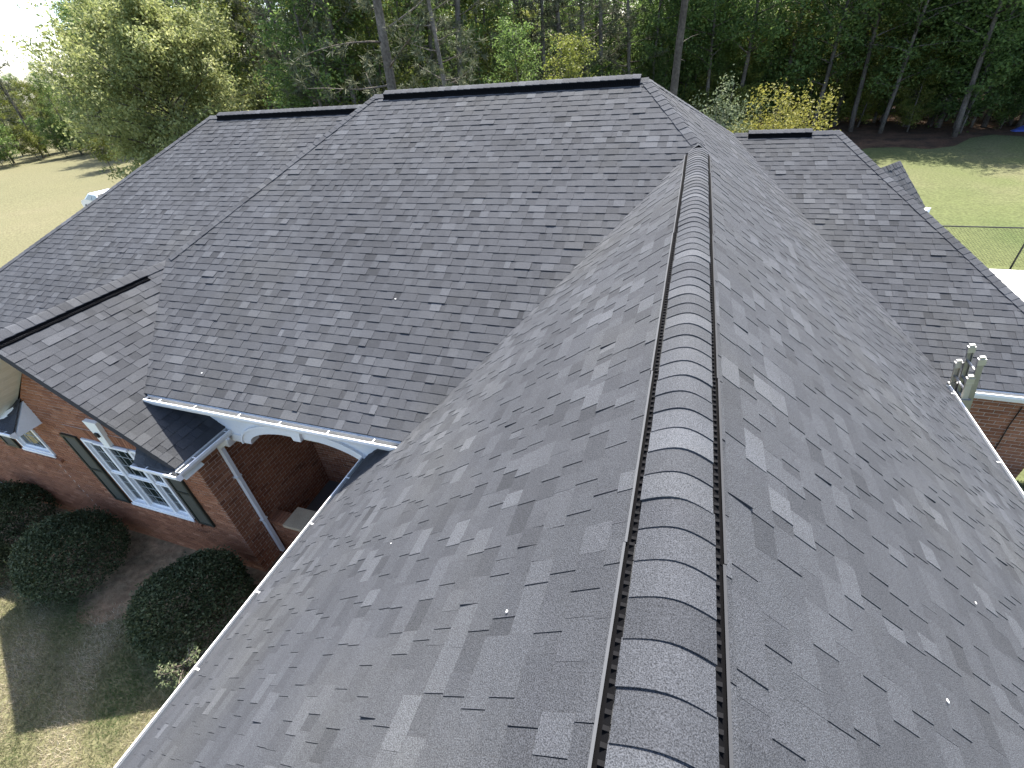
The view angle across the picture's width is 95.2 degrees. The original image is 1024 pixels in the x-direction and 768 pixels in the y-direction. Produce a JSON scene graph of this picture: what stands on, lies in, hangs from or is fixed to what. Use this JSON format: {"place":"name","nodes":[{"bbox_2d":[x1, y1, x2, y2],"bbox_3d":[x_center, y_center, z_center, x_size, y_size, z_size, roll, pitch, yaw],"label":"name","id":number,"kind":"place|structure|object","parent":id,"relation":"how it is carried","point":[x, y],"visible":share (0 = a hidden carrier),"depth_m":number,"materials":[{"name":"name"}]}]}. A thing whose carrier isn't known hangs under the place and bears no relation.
{"place":"outdoors","nodes":[
{"label":"outdoors","id":0,"kind":"place"},
{"bbox_2d":[0,0,787,100],"label":"sky","id":1,"kind":"structure","parent":0,"point":[13,20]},
{"bbox_2d":[0,37,1023,767],"bbox_3d":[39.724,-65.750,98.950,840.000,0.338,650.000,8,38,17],"label":"lawn","id":2,"kind":"structure","parent":0,"point":[974,183],"depth_m":22.81,"materials":[{"name":"plant"}]},
{"bbox_2d":[0,124,19,165],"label":"sapling","id":3,"kind":"object","parent":2,"relation":"on","point":[4,142],"visible":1,"depth_m":59.59,"materials":[{"name":"green plant"}]},
{"bbox_2d":[0,61,46,158],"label":"tree","id":4,"kind":"object","parent":2,"relation":"on","point":[13,103],"visible":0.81,"depth_m":61.18,"materials":[{"name":"green plant"}]},
{"bbox_2d":[2,123,45,159],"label":"sapling","id":5,"kind":"object","parent":2,"relation":"on","point":[29,138],"visible":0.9,"depth_m":62.21,"materials":[{"name":"green plant"}]},
{"bbox_2d":[0,85,48,149],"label":"woodland tree","id":6,"kind":"object","parent":2,"relation":"on","point":[23,113],"visible":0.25,"depth_m":67.33,"materials":[{"name":"green plant"}]},
{"bbox_2d":[17,114,53,155],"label":"sapling","id":7,"kind":"object","parent":2,"relation":"on","point":[30,125],"visible":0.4,"depth_m":64.30,"materials":[{"name":"green plant"}]},
{"bbox_2d":[9,79,62,151],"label":"woodland tree","id":8,"kind":"object","parent":2,"relation":"on","point":[20,83],"visible":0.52,"depth_m":65.15,"materials":[{"name":"green plant"}]},
{"bbox_2d":[26,89,69,142],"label":"woodland tree","id":9,"kind":"object","parent":2,"relation":"on","point":[37,95],"visible":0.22,"depth_m":66.13,"materials":[{"name":"green plant"}]},
{"bbox_2d":[24,70,82,154],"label":"woodland tree","id":10,"kind":"object","parent":2,"relation":"on","point":[48,104],"visible":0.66,"depth_m":61.65,"materials":[{"name":"green plant"}]},
{"bbox_2d":[33,118,75,157],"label":"sapling","id":11,"kind":"object","parent":2,"relation":"on","point":[54,133],"visible":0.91,"depth_m":61.84,"materials":[{"name":"green plant"}]},
{"bbox_2d":[41,0,143,137],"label":"woodland tree","id":12,"kind":"object","parent":2,"relation":"on","point":[64,10],"visible":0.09,"depth_m":53.77,"materials":[{"name":"green plant"}]},
{"bbox_2d":[68,124,122,165],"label":"sapling","id":13,"kind":"object","parent":2,"relation":"on","point":[96,147],"visible":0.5,"depth_m":51.64,"materials":[{"name":"green plant"}]},
{"bbox_2d":[0,565,205,767],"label":"grass","id":14,"kind":"structure","parent":2,"relation":"on","point":[74,678],"depth_m":7.92,"materials":[{"name":"plant"}]},
{"bbox_2d":[0,0,278,181],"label":"shade tree","id":15,"kind":"object","parent":2,"relation":"on","point":[152,39],"visible":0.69,"depth_m":28.37,"materials":[{"name":"green plant"}]},
{"bbox_2d":[0,494,286,673],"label":"mulch bed","id":16,"kind":"object","parent":2,"relation":"on","point":[146,554],"visible":0.26,"depth_m":9.53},
{"bbox_2d":[0,540,13,587],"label":"holly bush","id":17,"kind":"object","parent":16,"relation":"on","point":[3,555],"visible":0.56,"depth_m":9.48,"materials":[{"name":"green plant"}]},
{"bbox_2d":[0,479,61,553],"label":"holly bush","id":18,"kind":"object","parent":16,"relation":"on","point":[16,503],"visible":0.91,"depth_m":10.21,"materials":[{"name":"green plant"}]},
{"bbox_2d":[3,505,134,607],"bbox_3d":[-8.836,3.285,9.320,2.163,1.472,2.005,8,38,17],"label":"holly bush","id":19,"kind":"object","parent":16,"relation":"on","point":[23,570],"visible":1,"depth_m":8.95,"materials":[{"name":"green plant"}]},
{"bbox_2d":[153,642,207,689],"bbox_3d":[-5.214,4.393,7.344,0.713,0.622,0.798,8,38,17],"label":"seedling","id":20,"kind":"object","parent":16,"relation":"on","point":[191,659],"visible":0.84,"depth_m":7.29,"materials":[{"name":"green plant"}]},
{"bbox_2d":[118,544,258,667],"bbox_3d":[-5.655,3.810,8.225,2.152,1.450,2.054,-28,42,-28],"label":"holly bush","id":21,"kind":"object","parent":16,"relation":"on","point":[209,563],"visible":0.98,"depth_m":7.85,"materials":[{"name":"green plant"}]},
{"bbox_2d":[161,0,255,110],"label":"woodland tree","id":22,"kind":"object","parent":2,"relation":"on","point":[215,61],"visible":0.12,"depth_m":46.63,"materials":[{"name":"green plant"}]},
{"bbox_2d":[181,0,264,109],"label":"woodland tree","id":23,"kind":"object","parent":2,"relation":"on","point":[206,5],"visible":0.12,"depth_m":49.51,"materials":[{"name":"green plant"}]},
{"bbox_2d":[194,0,278,109],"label":"woodland tree","id":24,"kind":"object","parent":2,"relation":"on","point":[223,5],"visible":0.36,"depth_m":47.19,"materials":[{"name":"green plant"}]},
{"bbox_2d":[206,0,281,109],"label":"pine tree","id":25,"kind":"object","parent":2,"relation":"on","point":[253,62],"visible":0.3,"depth_m":48.23,"materials":[{"name":"green plant"}]},
{"bbox_2d":[241,2,291,109],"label":"pine tree","id":26,"kind":"object","parent":2,"relation":"on","point":[246,14],"visible":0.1,"depth_m":46.25,"materials":[{"name":"green plant"}]},
{"bbox_2d":[243,1,296,97],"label":"woodland tree","id":27,"kind":"object","parent":2,"relation":"on","point":[273,58],"visible":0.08,"depth_m":45.14,"materials":[{"name":"green plant"}]},
{"bbox_2d":[224,0,322,109],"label":"pine tree","id":28,"kind":"object","parent":2,"relation":"on","point":[239,25],"visible":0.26,"depth_m":32.92,"materials":[{"name":"green plant"}]},
{"bbox_2d":[241,0,332,105],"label":"pine tree","id":29,"kind":"object","parent":2,"relation":"on","point":[244,59],"visible":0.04,"depth_m":35.10,"materials":[{"name":"green plant"}]},
{"bbox_2d":[240,0,362,107],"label":"woodland tree","id":30,"kind":"object","parent":2,"relation":"on","point":[284,41],"visible":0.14,"depth_m":30.24,"materials":[{"name":"green plant"}]},
{"bbox_2d":[245,0,379,108],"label":"woodland tree","id":31,"kind":"object","parent":2,"relation":"on","point":[285,84],"visible":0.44,"depth_m":27.79,"materials":[{"name":"green plant"}]},
{"bbox_2d":[282,0,373,103],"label":"woodland tree","id":32,"kind":"object","parent":2,"relation":"on","point":[341,92],"visible":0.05,"depth_m":31.55,"materials":[{"name":"green plant"}]},
{"bbox_2d":[280,0,378,107],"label":"pine tree","id":33,"kind":"object","parent":2,"relation":"on","point":[311,84],"visible":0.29,"depth_m":28.23,"materials":[{"name":"green plant"}]},
{"bbox_2d":[278,0,410,105],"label":"pine tree","id":34,"kind":"object","parent":2,"relation":"on","point":[336,40],"visible":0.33,"depth_m":27.99,"materials":[{"name":"green plant"}]},
{"bbox_2d":[293,0,438,101],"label":"woodland tree","id":35,"kind":"object","parent":2,"relation":"on","point":[362,52],"visible":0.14,"depth_m":30.11,"materials":[{"name":"green plant"}]},
{"bbox_2d":[322,0,429,104],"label":"woodland tree","id":36,"kind":"object","parent":2,"relation":"on","point":[400,75],"visible":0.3,"depth_m":29.15,"materials":[{"name":"green plant"}]},
{"bbox_2d":[330,0,474,88],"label":"woodland tree","id":37,"kind":"object","parent":2,"relation":"on","point":[420,34],"visible":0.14,"depth_m":32.02,"materials":[{"name":"green plant"}]},
{"bbox_2d":[392,0,465,86],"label":"pine tree","id":38,"kind":"object","parent":2,"relation":"on","point":[431,41],"visible":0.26,"depth_m":31.44,"materials":[{"name":"green plant"}]},
{"bbox_2d":[386,0,508,86],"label":"pine tree","id":39,"kind":"object","parent":2,"relation":"on","point":[456,4],"visible":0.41,"depth_m":31.11,"materials":[{"name":"green plant"}]},
{"bbox_2d":[424,0,527,85],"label":"woodland tree","id":40,"kind":"object","parent":2,"relation":"on","point":[474,38],"visible":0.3,"depth_m":32.52,"materials":[{"name":"green plant"}]},
{"bbox_2d":[435,0,549,84],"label":"woodland tree","id":41,"kind":"object","parent":2,"relation":"on","point":[486,67],"visible":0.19,"depth_m":33.49,"materials":[{"name":"green plant"}]},
{"bbox_2d":[0,74,1023,767],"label":"brick house","id":42,"kind":"structure","parent":2,"relation":"on","point":[634,406],"depth_m":4.62,"materials":[{"name":"brick"}]},
{"bbox_2d":[16,429,56,457],"bbox_3d":[-9.521,0.909,9.111,1.000,1.140,0.135,8,38,17],"label":"window","id":43,"kind":"structure","parent":42,"relation":"in","point":[31,441],"depth_m":9.32,"materials":[{"name":"white paint"}]},
{"bbox_2d":[80,438,195,521],"bbox_3d":[-6.884,1.774,8.684,1.670,1.780,0.135,8,38,17],"label":"window","id":44,"kind":"structure","parent":42,"relation":"in","point":[145,490],"depth_m":8.79,"materials":[{"name":"white paint"}]},
{"bbox_2d":[465,0,559,81],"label":"pine tree","id":45,"kind":"object","parent":2,"relation":"on","point":[524,3],"visible":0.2,"depth_m":34.66,"materials":[{"name":"green plant"}]},
{"bbox_2d":[489,0,558,80],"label":"pine tree","id":46,"kind":"object","parent":2,"relation":"on","point":[543,38],"visible":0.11,"depth_m":35.51,"materials":[{"name":"green plant"}]},
{"bbox_2d":[500,0,588,81],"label":"pine tree","id":47,"kind":"object","parent":2,"relation":"on","point":[560,23],"visible":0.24,"depth_m":35.03,"materials":[{"name":"green plant"}]},
{"bbox_2d":[517,0,611,79],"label":"pine tree","id":48,"kind":"object","parent":2,"relation":"on","point":[557,12],"visible":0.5,"depth_m":35.58,"materials":[{"name":"green plant"}]},
{"bbox_2d":[541,28,601,79],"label":"young tree","id":49,"kind":"object","parent":2,"relation":"on","point":[568,48],"visible":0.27,"depth_m":25.19,"materials":[{"name":"green plant"}]},
{"bbox_2d":[670,0,697,95],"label":"pine tree","id":50,"kind":"object","parent":2,"relation":"on","point":[678,50],"visible":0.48,"depth_m":23.17,"materials":[{"name":"brown plant"}]},
{"bbox_2d":[689,64,773,132],"bbox_3d":[8.341,-8.874,19.156,3.529,6.979,3.415,8,38,17],"label":"grey green bush","id":51,"kind":"object","parent":2,"relation":"on","point":[726,123],"visible":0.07,"depth_m":18.07,"materials":[{"name":"green plant"}]},
{"bbox_2d":[726,77,841,133],"bbox_3d":[9.942,-8.052,18.200,4.109,6.544,4.275,8,38,17],"label":"golden bush","id":52,"kind":"object","parent":2,"relation":"on","point":[794,123],"visible":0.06,"depth_m":16.71,"materials":[{"name":"yellow plant"}]},
{"bbox_2d":[947,343,986,411],"bbox_3d":[7.318,1.183,7.948,0.831,4.063,0.510,8,38,17],"label":"ladder","id":53,"kind":"object","parent":2,"relation":"on","point":[964,386],"visible":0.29,"depth_m":7.09,"materials":[{"name":"metal"}]},
{"bbox_2d":[942,225,1023,268],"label":"chain link fence","id":54,"kind":"object","parent":2,"relation":"on","point":[1017,255],"visible":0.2,"depth_m":17.21,"materials":[{"name":"black metal"}]},
{"bbox_2d":[989,269,1023,300],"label":"pool deck","id":55,"kind":"structure","parent":2,"relation":"on","point":[1013,280],"depth_m":16.65,"materials":[{"name":"concrete"}]},
{"bbox_2d":[716,92,1023,148],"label":"forest floor","id":56,"kind":"structure","parent":0,"point":[922,134],"depth_m":37.03,"materials":[{"name":"brown soil"}]},
{"bbox_2d":[284,0,474,100],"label":"pine tree","id":57,"kind":"object","parent":56,"relation":"on","point":[385,51],"visible":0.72,"depth_m":22.27,"materials":[{"name":"green plant"}]},
{"bbox_2d":[382,0,486,89],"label":"pine tree","id":58,"kind":"object","parent":56,"relation":"on","point":[418,53],"visible":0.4,"depth_m":21.12,"materials":[{"name":"green plant"}]},
{"bbox_2d":[481,14,546,83],"bbox_3d":[0.591,-16.763,28.677,4.871,9.672,4.158,10,39,20],"label":"young tree","id":59,"kind":"object","parent":56,"relation":"on","point":[511,34],"visible":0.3,"depth_m":26.61,"materials":[{"name":"green plant"}]},
{"bbox_2d":[526,0,595,78],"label":"woodland tree","id":60,"kind":"object","parent":56,"relation":"on","point":[561,18],"visible":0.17,"depth_m":38.65,"materials":[{"name":"green plant"}]},
{"bbox_2d":[533,0,636,76],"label":"pine tree","id":61,"kind":"object","parent":56,"relation":"on","point":[603,29],"visible":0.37,"depth_m":37.70,"materials":[{"name":"green plant"}]},
{"bbox_2d":[567,55,623,78],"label":"sapling","id":62,"kind":"object","parent":56,"relation":"on","point":[597,67],"visible":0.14,"depth_m":39.59,"materials":[{"name":"green plant"}]},
{"bbox_2d":[561,0,633,76],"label":"woodland tree","id":63,"kind":"object","parent":56,"relation":"on","point":[596,18],"visible":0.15,"depth_m":42.32,"materials":[{"name":"green plant"}]},
{"bbox_2d":[552,0,646,78],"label":"pine tree","id":64,"kind":"object","parent":56,"relation":"on","point":[619,15],"visible":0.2,"depth_m":39.06,"materials":[{"name":"green plant"}]},
{"bbox_2d":[576,0,652,76],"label":"woodland tree","id":65,"kind":"object","parent":56,"relation":"on","point":[608,25],"visible":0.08,"depth_m":43.72,"materials":[{"name":"green plant"}]},
{"bbox_2d":[599,0,678,89],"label":"pine tree","id":66,"kind":"object","parent":56,"relation":"on","point":[628,45],"visible":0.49,"depth_m":37.98,"materials":[{"name":"green plant"}]},
{"bbox_2d":[605,0,676,74],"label":"woodland tree","id":67,"kind":"object","parent":56,"relation":"on","point":[636,29],"visible":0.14,"depth_m":41.34,"materials":[{"name":"green plant"}]},
{"bbox_2d":[637,44,670,87],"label":"tree","id":68,"kind":"object","parent":56,"relation":"on","point":[657,64],"visible":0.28,"depth_m":38.69,"materials":[{"name":"green plant"}]},
{"bbox_2d":[607,0,716,91],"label":"woodland tree","id":69,"kind":"object","parent":56,"relation":"on","point":[653,21],"visible":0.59,"depth_m":38.03,"materials":[{"name":"green plant"}]},
{"bbox_2d":[630,0,718,94],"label":"woodland tree","id":70,"kind":"object","parent":56,"relation":"on","point":[667,36],"visible":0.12,"depth_m":39.58,"materials":[{"name":"green plant"}]},
{"bbox_2d":[638,0,753,99],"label":"woodland tree","id":71,"kind":"object","parent":56,"relation":"on","point":[692,60],"visible":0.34,"depth_m":39.15,"materials":[{"name":"green plant"}]},
{"bbox_2d":[673,0,728,107],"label":"woodland tree","id":72,"kind":"object","parent":56,"relation":"on","point":[695,78],"visible":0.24,"depth_m":39.82,"materials":[{"name":"green plant"}]},
{"bbox_2d":[679,69,728,112],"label":"sapling","id":73,"kind":"object","parent":56,"relation":"on","point":[703,92],"visible":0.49,"depth_m":40.42,"materials":[{"name":"green plant"}]},
{"bbox_2d":[666,0,762,110],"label":"woodland tree","id":74,"kind":"object","parent":56,"relation":"on","point":[710,48],"visible":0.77,"depth_m":37.16,"materials":[{"name":"green plant"}]},
{"bbox_2d":[687,0,743,114],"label":"woodland tree","id":75,"kind":"object","parent":56,"relation":"on","point":[728,47],"visible":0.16,"depth_m":40.01,"materials":[{"name":"green plant"}]},
{"bbox_2d":[674,0,767,117],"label":"woodland tree","id":76,"kind":"object","parent":56,"relation":"on","point":[715,35],"visible":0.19,"depth_m":38.45,"materials":[{"name":"green plant"}]},
{"bbox_2d":[699,54,747,123],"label":"sapling","id":77,"kind":"object","parent":56,"relation":"on","point":[736,64],"visible":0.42,"depth_m":40.62,"materials":[{"name":"green plant"}]},
{"bbox_2d":[715,24,772,121],"bbox_3d":[19.986,-26.492,40.696,4.872,8.346,4.383,-1,36,6],"label":"woodland tree","id":78,"kind":"object","parent":56,"relation":"on","point":[754,76],"visible":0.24,"depth_m":39.57,"materials":[{"name":"green plant"}]},
{"bbox_2d":[724,81,770,131],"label":"sapling","id":79,"kind":"object","parent":56,"relation":"on","point":[743,90],"visible":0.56,"depth_m":38.98,"materials":[{"name":"green plant"}]},
{"bbox_2d":[696,0,824,129],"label":"woodland tree","id":80,"kind":"object","parent":56,"relation":"on","point":[747,24],"visible":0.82,"depth_m":36.26,"materials":[{"name":"green plant"}]},
{"bbox_2d":[743,33,811,124],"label":"sapling","id":81,"kind":"object","parent":56,"relation":"on","point":[773,77],"visible":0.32,"depth_m":40.04,"materials":[{"name":"green plant"}]},
{"bbox_2d":[733,0,832,123],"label":"woodland tree","id":82,"kind":"object","parent":56,"relation":"on","point":[768,67],"visible":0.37,"depth_m":38.46,"materials":[{"name":"green plant"}]},
{"bbox_2d":[763,11,821,124],"bbox_3d":[23.788,-26.298,39.819,4.964,8.505,4.466,-30,43,-30],"label":"woodland tree","id":83,"kind":"object","parent":56,"relation":"on","point":[789,43],"visible":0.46,"depth_m":38.43,"materials":[{"name":"green plant"}]},
{"bbox_2d":[736,0,873,127],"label":"woodland tree","id":84,"kind":"object","parent":56,"relation":"on","point":[797,62],"visible":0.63,"depth_m":37.18,"materials":[{"name":"green plant"}]},
{"bbox_2d":[792,2,847,124],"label":"woodland tree","id":85,"kind":"object","parent":56,"relation":"on","point":[814,95],"visible":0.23,"depth_m":40.57,"materials":[{"name":"green plant"}]},
{"bbox_2d":[779,0,888,129],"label":"woodland tree","id":86,"kind":"object","parent":56,"relation":"on","point":[835,45],"visible":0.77,"depth_m":36.62,"materials":[{"name":"green plant"}]},
{"bbox_2d":[807,11,873,122],"bbox_3d":[27.850,-26.439,39.435,4.508,8.586,5.012,21,43,31],"label":"woodland tree","id":87,"kind":"object","parent":56,"relation":"on","point":[833,92],"visible":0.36,"depth_m":39.49,"materials":[{"name":"green plant"}]},
{"bbox_2d":[795,0,932,126],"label":"woodland tree","id":88,"kind":"object","parent":56,"relation":"on","point":[833,124],"visible":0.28,"depth_m":36.39,"materials":[{"name":"green plant"}]},
{"bbox_2d":[835,53,897,121],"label":"sapling","id":89,"kind":"object","parent":56,"relation":"on","point":[854,93],"visible":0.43,"depth_m":39.31,"materials":[{"name":"green plant"}]},
{"bbox_2d":[808,0,946,131],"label":"woodland tree","id":90,"kind":"object","parent":56,"relation":"on","point":[862,81],"visible":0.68,"depth_m":35.58,"materials":[{"name":"green plant"}]},
{"bbox_2d":[839,15,917,126],"bbox_3d":[29.801,-25.101,38.029,4.550,7.796,4.094,-10,36,-7],"label":"woodland tree","id":91,"kind":"object","parent":56,"relation":"on","point":[862,118],"visible":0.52,"depth_m":37.80,"materials":[{"name":"green plant"}]},
{"bbox_2d":[893,88,924,121],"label":"sapling","id":92,"kind":"object","parent":56,"relation":"on","point":[898,111],"visible":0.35,"depth_m":38.91,"materials":[{"name":"green plant"}]},
{"bbox_2d":[870,0,952,122],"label":"woodland tree","id":93,"kind":"object","parent":56,"relation":"on","point":[875,115],"visible":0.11,"depth_m":38.95,"materials":[{"name":"green plant"}]},
{"bbox_2d":[889,26,952,126],"bbox_3d":[32.608,-24.382,37.122,3.668,7.283,3.131,-2,36,5],"label":"woodland tree","id":94,"kind":"object","parent":56,"relation":"on","point":[936,31],"visible":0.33,"depth_m":37.08,"materials":[{"name":"green plant"}]},
{"bbox_2d":[851,0,997,133],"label":"woodland tree","id":95,"kind":"object","parent":56,"relation":"on","point":[910,52],"visible":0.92,"depth_m":34.33,"materials":[{"name":"green plant"}]},
{"bbox_2d":[896,31,958,131],"bbox_3d":[31.449,-23.063,35.954,3.917,6.711,3.524,-11,36,-8],"label":"woodland tree","id":96,"kind":"object","parent":56,"relation":"on","point":[921,111],"visible":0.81,"depth_m":36.01,"materials":[{"name":"green plant"}]},
{"bbox_2d":[883,0,991,126],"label":"woodland tree","id":97,"kind":"object","parent":56,"relation":"on","point":[974,26],"visible":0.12,"depth_m":34.85,"materials":[{"name":"green plant"}]},
{"bbox_2d":[911,29,1007,126],"bbox_3d":[34.098,-23.230,35.880,5.223,7.022,5.174,3,37,12],"label":"sapling","id":98,"kind":"object","parent":56,"relation":"on","point":[933,102],"visible":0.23,"depth_m":36.50,"materials":[{"name":"green plant"}]},
{"bbox_2d":[911,0,1019,124],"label":"leaning tree","id":99,"kind":"object","parent":56,"relation":"on","point":[930,119],"visible":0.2,"depth_m":34.88,"materials":[{"name":"green plant"}]},
{"bbox_2d":[909,0,1023,127],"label":"woodland tree","id":100,"kind":"object","parent":56,"relation":"on","point":[940,122],"visible":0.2,"depth_m":33.94,"materials":[{"name":"green plant"}]},
{"bbox_2d":[924,0,1023,136],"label":"leaning tree","id":101,"kind":"object","parent":56,"relation":"on","point":[964,104],"visible":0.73,"depth_m":31.78,"materials":[{"name":"green plant"}]},
{"bbox_2d":[927,16,1023,133],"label":"sapling","id":102,"kind":"object","parent":56,"relation":"on","point":[981,107],"visible":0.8,"depth_m":33.39,"materials":[{"name":"green plant"}]},
{"bbox_2d":[929,0,1023,131],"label":"woodland tree","id":103,"kind":"object","parent":56,"relation":"on","point":[1002,40],"visible":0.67,"depth_m":32.22,"materials":[{"name":"green plant"}]},
{"bbox_2d":[954,0,1023,127],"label":"woodland tree","id":104,"kind":"object","parent":56,"relation":"on","point":[974,119],"visible":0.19,"depth_m":34.68,"materials":[{"name":"green plant"}]},
{"bbox_2d":[985,73,1023,128],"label":"sapling","id":105,"kind":"object","parent":56,"relation":"on","point":[1003,115],"visible":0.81,"depth_m":34.81,"materials":[{"name":"green plant"}]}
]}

